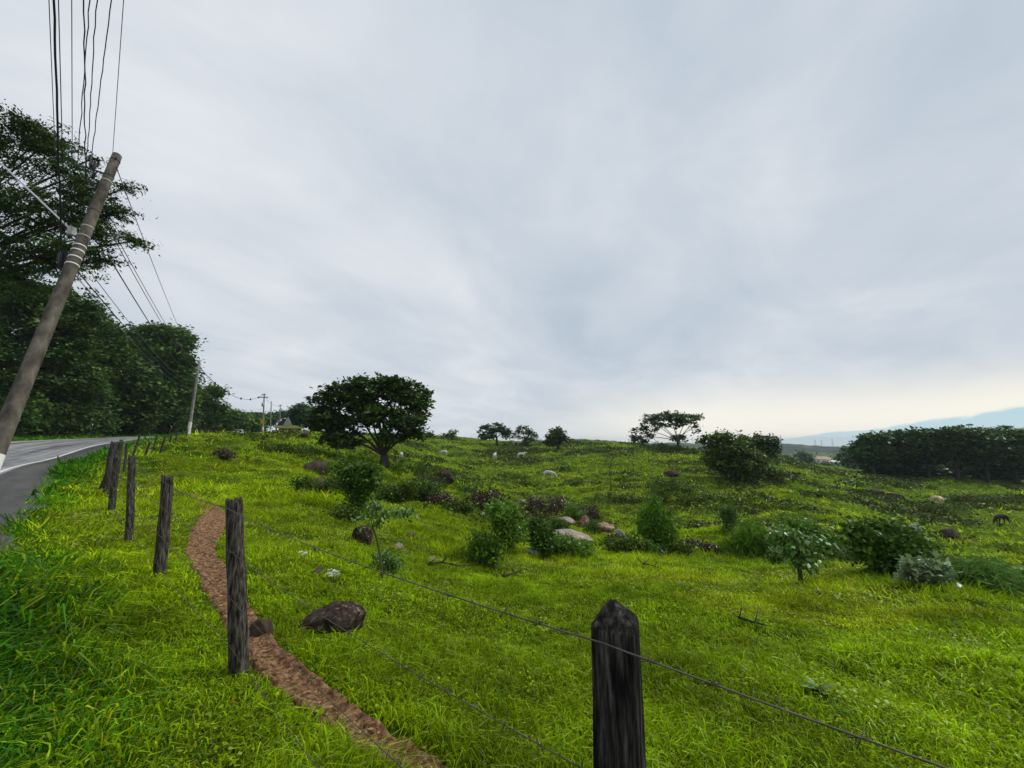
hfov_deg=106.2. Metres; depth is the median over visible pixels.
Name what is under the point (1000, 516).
cow
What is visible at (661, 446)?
bush
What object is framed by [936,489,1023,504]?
bush
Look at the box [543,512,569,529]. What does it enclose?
bush
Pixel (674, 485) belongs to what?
bush
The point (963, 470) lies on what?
bush
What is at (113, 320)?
cable
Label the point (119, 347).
tree
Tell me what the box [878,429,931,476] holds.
tree
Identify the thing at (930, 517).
undergrowth
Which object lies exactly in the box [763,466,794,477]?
bush
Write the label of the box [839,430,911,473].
tree
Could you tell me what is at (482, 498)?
bush
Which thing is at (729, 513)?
bush
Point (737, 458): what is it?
tree
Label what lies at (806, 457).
tree
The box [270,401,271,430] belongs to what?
utility pole
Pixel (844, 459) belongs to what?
tree
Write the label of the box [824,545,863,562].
bush
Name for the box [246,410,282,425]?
tree
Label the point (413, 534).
boulder
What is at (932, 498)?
cow
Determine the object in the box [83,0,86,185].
cable
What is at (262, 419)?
utility pole
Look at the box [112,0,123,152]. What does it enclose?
cable
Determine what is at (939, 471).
bush
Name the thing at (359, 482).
bush
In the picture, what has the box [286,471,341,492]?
bush
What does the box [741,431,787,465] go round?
tree
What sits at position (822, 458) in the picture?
house
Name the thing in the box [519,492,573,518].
bush
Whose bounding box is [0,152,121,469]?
utility pole
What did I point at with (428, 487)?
bush
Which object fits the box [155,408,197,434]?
bush
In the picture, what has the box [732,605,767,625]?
branch
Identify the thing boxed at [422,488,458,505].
bush
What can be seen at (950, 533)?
boulder
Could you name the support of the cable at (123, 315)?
attached to the utility pole at (193, 401)
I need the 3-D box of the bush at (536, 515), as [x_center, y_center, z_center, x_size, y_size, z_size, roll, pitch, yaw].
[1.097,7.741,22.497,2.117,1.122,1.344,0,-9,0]
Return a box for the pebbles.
[184,493,446,767]
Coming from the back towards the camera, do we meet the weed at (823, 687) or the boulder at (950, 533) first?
the boulder at (950, 533)
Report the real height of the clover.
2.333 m
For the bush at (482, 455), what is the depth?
90.95 m
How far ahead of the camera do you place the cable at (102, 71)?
6.26 m
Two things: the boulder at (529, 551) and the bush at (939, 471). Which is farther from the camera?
the bush at (939, 471)
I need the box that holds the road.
[0,436,160,474]
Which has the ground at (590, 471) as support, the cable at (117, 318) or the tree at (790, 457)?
the tree at (790, 457)
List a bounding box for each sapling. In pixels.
[351,498,418,577]
[600,447,619,489]
[764,523,842,582]
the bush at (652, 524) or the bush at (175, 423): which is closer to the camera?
the bush at (652, 524)
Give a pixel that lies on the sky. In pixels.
(799, 221)
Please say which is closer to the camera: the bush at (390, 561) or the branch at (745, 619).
the branch at (745, 619)
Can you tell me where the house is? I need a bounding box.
[814,456,832,462]
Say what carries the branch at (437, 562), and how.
on the ground at (590, 471)
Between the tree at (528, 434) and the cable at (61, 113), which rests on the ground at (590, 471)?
the tree at (528, 434)
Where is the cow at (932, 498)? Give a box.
[930,496,943,502]
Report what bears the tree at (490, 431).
on the ground at (590, 471)
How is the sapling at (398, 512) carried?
on the ground at (590, 471)
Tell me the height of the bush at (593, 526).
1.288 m
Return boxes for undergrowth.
[191,428,1023,585]
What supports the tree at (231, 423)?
on the ground at (590, 471)
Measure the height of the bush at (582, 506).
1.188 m
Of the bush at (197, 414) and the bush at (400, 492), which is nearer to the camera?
the bush at (400, 492)
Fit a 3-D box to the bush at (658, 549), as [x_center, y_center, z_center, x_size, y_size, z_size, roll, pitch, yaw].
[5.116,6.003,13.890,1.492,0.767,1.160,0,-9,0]
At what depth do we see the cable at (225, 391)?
58.05 m
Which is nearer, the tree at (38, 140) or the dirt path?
the dirt path
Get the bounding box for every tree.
[0,99,160,302]
[0,276,128,430]
[47,317,153,416]
[101,351,190,435]
[124,318,218,433]
[194,381,237,431]
[211,405,253,431]
[238,410,274,432]
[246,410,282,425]
[265,408,288,430]
[281,402,316,430]
[296,371,436,466]
[439,429,458,438]
[474,422,512,445]
[507,425,538,445]
[539,426,573,448]
[627,410,704,451]
[640,431,657,443]
[690,427,775,480]
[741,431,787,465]
[780,455,803,461]
[789,450,821,463]
[816,459,845,466]
[831,446,857,468]
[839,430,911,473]
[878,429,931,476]
[882,426,960,478]
[918,424,1016,479]
[947,426,1023,482]
[983,425,1023,484]
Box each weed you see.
[800,675,833,694]
[831,696,857,715]
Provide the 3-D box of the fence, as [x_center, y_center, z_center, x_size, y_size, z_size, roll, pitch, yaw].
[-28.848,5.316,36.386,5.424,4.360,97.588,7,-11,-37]
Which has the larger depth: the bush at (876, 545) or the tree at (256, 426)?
the tree at (256, 426)
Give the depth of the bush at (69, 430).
51.35 m
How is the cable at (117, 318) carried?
attached to the utility pole at (193, 401)
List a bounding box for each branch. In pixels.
[427,555,476,565]
[500,568,521,577]
[637,558,661,568]
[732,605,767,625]
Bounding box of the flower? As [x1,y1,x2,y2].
[327,568,339,582]
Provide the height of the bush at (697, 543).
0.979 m
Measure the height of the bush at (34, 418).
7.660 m
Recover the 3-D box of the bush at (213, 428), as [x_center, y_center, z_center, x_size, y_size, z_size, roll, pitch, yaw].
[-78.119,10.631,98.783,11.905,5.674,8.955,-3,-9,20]
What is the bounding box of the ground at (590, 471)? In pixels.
[12,431,1023,767]
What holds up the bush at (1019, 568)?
on the ground at (590, 471)
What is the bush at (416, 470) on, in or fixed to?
on the ground at (590, 471)
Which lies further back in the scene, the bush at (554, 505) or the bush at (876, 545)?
the bush at (554, 505)
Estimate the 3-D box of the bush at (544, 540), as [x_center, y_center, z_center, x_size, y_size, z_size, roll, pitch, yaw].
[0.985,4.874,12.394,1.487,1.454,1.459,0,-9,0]
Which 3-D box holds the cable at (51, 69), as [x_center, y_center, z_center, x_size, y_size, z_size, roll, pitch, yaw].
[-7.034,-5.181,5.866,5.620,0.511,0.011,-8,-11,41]
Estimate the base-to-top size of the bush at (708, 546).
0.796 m
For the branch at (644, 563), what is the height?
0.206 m
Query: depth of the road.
29.45 m
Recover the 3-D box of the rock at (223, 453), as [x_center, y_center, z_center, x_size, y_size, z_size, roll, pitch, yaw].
[-15.639,3.710,20.830,1.891,0.870,1.248,-4,-9,24]
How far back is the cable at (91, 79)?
6.31 m
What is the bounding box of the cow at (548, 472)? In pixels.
[543,470,557,477]
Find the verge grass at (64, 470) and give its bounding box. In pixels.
[0,430,325,767]
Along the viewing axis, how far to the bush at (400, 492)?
15.94 m
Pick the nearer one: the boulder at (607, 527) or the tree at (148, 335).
the boulder at (607, 527)
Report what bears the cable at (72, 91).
attached to the utility pole at (68, 264)
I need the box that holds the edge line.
[0,437,153,472]
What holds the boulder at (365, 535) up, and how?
on the ground at (590, 471)
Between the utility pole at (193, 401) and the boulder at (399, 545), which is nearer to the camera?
the boulder at (399, 545)
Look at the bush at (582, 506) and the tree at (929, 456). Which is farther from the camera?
the tree at (929, 456)
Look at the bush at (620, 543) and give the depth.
13.79 m
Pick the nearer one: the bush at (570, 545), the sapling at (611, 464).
the bush at (570, 545)
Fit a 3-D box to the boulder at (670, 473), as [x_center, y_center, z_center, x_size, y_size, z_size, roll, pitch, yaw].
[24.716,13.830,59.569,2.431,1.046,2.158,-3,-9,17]
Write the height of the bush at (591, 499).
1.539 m
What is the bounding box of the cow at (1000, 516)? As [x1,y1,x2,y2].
[992,514,1009,523]
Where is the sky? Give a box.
[0,0,1023,445]
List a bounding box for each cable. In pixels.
[0,162,67,226]
[48,0,54,146]
[52,0,61,251]
[58,0,64,237]
[71,0,72,171]
[76,0,90,167]
[76,276,176,383]
[78,271,184,382]
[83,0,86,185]
[83,262,193,380]
[86,0,97,166]
[91,0,111,154]
[104,220,195,367]
[107,254,195,377]
[108,222,196,365]
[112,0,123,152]
[116,167,196,362]
[197,365,260,399]
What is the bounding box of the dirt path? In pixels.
[185,493,452,767]
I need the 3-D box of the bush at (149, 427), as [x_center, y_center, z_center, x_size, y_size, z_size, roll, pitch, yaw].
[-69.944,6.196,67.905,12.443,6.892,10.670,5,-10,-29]
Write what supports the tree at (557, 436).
on the ground at (590, 471)
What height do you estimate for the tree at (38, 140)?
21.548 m
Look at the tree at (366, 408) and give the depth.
35.76 m
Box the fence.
[98,424,947,767]
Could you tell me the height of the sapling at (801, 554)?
1.395 m
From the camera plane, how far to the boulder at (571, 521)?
24.50 m
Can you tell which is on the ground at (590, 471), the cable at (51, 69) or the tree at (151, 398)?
the tree at (151, 398)
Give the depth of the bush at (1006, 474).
93.84 m
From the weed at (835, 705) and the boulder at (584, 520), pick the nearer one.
the weed at (835, 705)
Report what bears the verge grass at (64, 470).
on the ground at (590, 471)
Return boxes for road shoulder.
[0,438,147,555]
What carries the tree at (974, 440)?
on the ground at (590, 471)
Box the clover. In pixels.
[33,502,1023,766]
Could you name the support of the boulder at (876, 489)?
on the ground at (590, 471)
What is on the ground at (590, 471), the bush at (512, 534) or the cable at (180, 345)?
the bush at (512, 534)
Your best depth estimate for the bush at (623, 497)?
41.15 m
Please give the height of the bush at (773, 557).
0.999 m
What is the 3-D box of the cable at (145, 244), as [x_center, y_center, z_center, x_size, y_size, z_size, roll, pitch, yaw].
[-22.730,-3.351,26.853,0.017,3.600,47.917,7,-11,-37]
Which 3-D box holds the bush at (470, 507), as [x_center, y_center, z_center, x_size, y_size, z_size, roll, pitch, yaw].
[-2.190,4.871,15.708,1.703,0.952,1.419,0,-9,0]
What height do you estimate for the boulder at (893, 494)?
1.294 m
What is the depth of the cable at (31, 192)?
8.15 m
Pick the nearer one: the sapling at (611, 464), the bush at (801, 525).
the bush at (801, 525)
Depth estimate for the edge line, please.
23.38 m
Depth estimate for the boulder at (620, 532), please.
24.03 m
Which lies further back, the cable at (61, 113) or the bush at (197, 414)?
the bush at (197, 414)
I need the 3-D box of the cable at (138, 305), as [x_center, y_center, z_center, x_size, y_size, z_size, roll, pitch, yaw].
[-22.730,-1.651,26.596,0.023,3.951,48.059,7,-11,-37]
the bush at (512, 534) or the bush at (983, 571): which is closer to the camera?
the bush at (983, 571)
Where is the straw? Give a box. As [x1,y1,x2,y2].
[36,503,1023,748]
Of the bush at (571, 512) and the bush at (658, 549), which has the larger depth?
the bush at (571, 512)
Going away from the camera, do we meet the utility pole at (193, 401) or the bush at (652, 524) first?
the bush at (652, 524)
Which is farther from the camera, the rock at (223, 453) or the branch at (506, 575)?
the rock at (223, 453)
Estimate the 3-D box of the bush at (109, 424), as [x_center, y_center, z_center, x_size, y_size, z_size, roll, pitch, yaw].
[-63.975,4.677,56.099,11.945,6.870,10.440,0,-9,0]
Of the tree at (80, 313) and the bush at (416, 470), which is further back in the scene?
the tree at (80, 313)
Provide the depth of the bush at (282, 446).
29.20 m
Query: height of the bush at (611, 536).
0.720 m
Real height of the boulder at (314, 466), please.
0.864 m
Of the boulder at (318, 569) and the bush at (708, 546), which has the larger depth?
the bush at (708, 546)
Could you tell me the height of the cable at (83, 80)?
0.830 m
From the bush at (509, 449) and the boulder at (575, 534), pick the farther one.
the bush at (509, 449)
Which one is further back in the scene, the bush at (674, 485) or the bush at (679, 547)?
the bush at (674, 485)
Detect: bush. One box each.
[0,385,82,437]
[1,357,131,433]
[38,388,101,435]
[68,403,129,435]
[104,421,167,435]
[108,419,161,435]
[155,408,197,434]
[158,403,206,433]
[196,421,225,433]
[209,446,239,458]
[254,440,324,452]
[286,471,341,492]
[316,451,389,509]
[322,499,371,522]
[372,475,425,502]
[372,548,409,574]
[410,471,448,486]
[410,473,446,499]
[412,465,455,476]
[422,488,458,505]
[438,492,477,512]
[443,448,499,456]
[456,484,484,493]
[458,492,530,568]
[459,487,509,513]
[487,445,548,451]
[518,507,545,521]
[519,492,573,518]
[519,511,563,558]
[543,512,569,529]
[553,532,596,558]
[562,502,587,520]
[571,502,590,511]
[576,495,610,507]
[581,503,603,520]
[581,518,602,535]
[591,489,635,502]
[598,530,652,553]
[603,531,632,540]
[629,488,682,552]
[640,475,727,503]
[640,539,668,556]
[647,441,703,452]
[663,537,698,555]
[678,534,705,552]
[700,539,726,554]
[713,516,782,559]
[716,501,742,534]
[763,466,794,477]
[764,546,787,563]
[770,514,851,552]
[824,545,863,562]
[830,507,959,577]
[851,462,954,477]
[890,550,963,586]
[914,501,973,511]
[917,457,981,477]
[921,541,1023,599]
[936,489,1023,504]
[967,462,1023,480]
[1001,562,1023,579]
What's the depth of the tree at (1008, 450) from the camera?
83.92 m
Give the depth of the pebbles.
2.83 m
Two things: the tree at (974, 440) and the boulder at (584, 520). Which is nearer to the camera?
the boulder at (584, 520)
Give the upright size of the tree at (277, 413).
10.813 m
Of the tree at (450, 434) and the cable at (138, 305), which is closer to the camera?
the cable at (138, 305)
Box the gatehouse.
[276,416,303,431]
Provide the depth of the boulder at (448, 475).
33.41 m
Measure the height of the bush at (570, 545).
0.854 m
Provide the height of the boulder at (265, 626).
0.257 m
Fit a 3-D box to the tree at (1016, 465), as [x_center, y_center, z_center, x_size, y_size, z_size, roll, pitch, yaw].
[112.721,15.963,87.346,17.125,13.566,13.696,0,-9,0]
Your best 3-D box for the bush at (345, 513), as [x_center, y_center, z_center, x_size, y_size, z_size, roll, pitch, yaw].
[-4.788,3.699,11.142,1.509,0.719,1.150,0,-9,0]
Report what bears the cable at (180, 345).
attached to the utility pole at (193, 401)
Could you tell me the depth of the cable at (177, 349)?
11.07 m
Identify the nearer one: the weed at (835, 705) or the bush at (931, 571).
the weed at (835, 705)
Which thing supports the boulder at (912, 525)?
on the ground at (590, 471)
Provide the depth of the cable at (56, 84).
5.97 m
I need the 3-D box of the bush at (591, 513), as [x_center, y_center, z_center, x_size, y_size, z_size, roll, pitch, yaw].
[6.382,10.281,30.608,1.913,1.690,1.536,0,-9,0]
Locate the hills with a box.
[533,439,847,454]
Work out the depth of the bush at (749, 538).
15.84 m
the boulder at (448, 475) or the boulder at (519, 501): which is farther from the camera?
the boulder at (448, 475)
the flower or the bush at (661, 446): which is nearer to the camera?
the flower
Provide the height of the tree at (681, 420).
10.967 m
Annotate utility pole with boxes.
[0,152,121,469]
[187,360,200,434]
[259,394,267,431]
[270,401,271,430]
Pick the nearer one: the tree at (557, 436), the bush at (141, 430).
the bush at (141, 430)
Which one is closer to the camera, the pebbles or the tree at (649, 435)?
the pebbles
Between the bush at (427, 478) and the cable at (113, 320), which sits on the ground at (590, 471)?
the bush at (427, 478)
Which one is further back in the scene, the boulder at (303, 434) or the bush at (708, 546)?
the boulder at (303, 434)
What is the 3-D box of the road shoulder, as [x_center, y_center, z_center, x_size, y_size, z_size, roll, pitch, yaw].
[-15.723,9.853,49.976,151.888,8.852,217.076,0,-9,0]
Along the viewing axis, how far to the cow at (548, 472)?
61.06 m
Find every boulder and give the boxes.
[249,618,273,636]
[296,601,366,637]
[300,432,307,436]
[302,460,330,474]
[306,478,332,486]
[312,567,323,573]
[352,525,372,545]
[394,542,402,548]
[407,532,417,536]
[439,469,454,482]
[516,499,524,504]
[525,549,540,555]
[553,529,593,541]
[558,517,574,525]
[578,516,588,526]
[598,522,614,533]
[615,529,624,535]
[663,470,679,476]
[868,488,884,493]
[886,493,904,498]
[909,523,921,531]
[938,528,960,538]
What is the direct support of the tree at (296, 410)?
on the ground at (590, 471)
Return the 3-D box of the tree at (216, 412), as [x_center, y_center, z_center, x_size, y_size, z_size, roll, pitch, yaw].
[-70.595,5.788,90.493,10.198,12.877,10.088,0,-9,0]
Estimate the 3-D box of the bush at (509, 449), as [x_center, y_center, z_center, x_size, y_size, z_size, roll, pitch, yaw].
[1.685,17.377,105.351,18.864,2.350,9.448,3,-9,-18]
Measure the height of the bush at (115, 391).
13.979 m
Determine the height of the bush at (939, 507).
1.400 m
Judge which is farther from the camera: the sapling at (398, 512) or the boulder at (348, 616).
the sapling at (398, 512)
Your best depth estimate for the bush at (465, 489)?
29.30 m
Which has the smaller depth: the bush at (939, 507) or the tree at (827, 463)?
the bush at (939, 507)
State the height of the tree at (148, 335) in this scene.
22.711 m

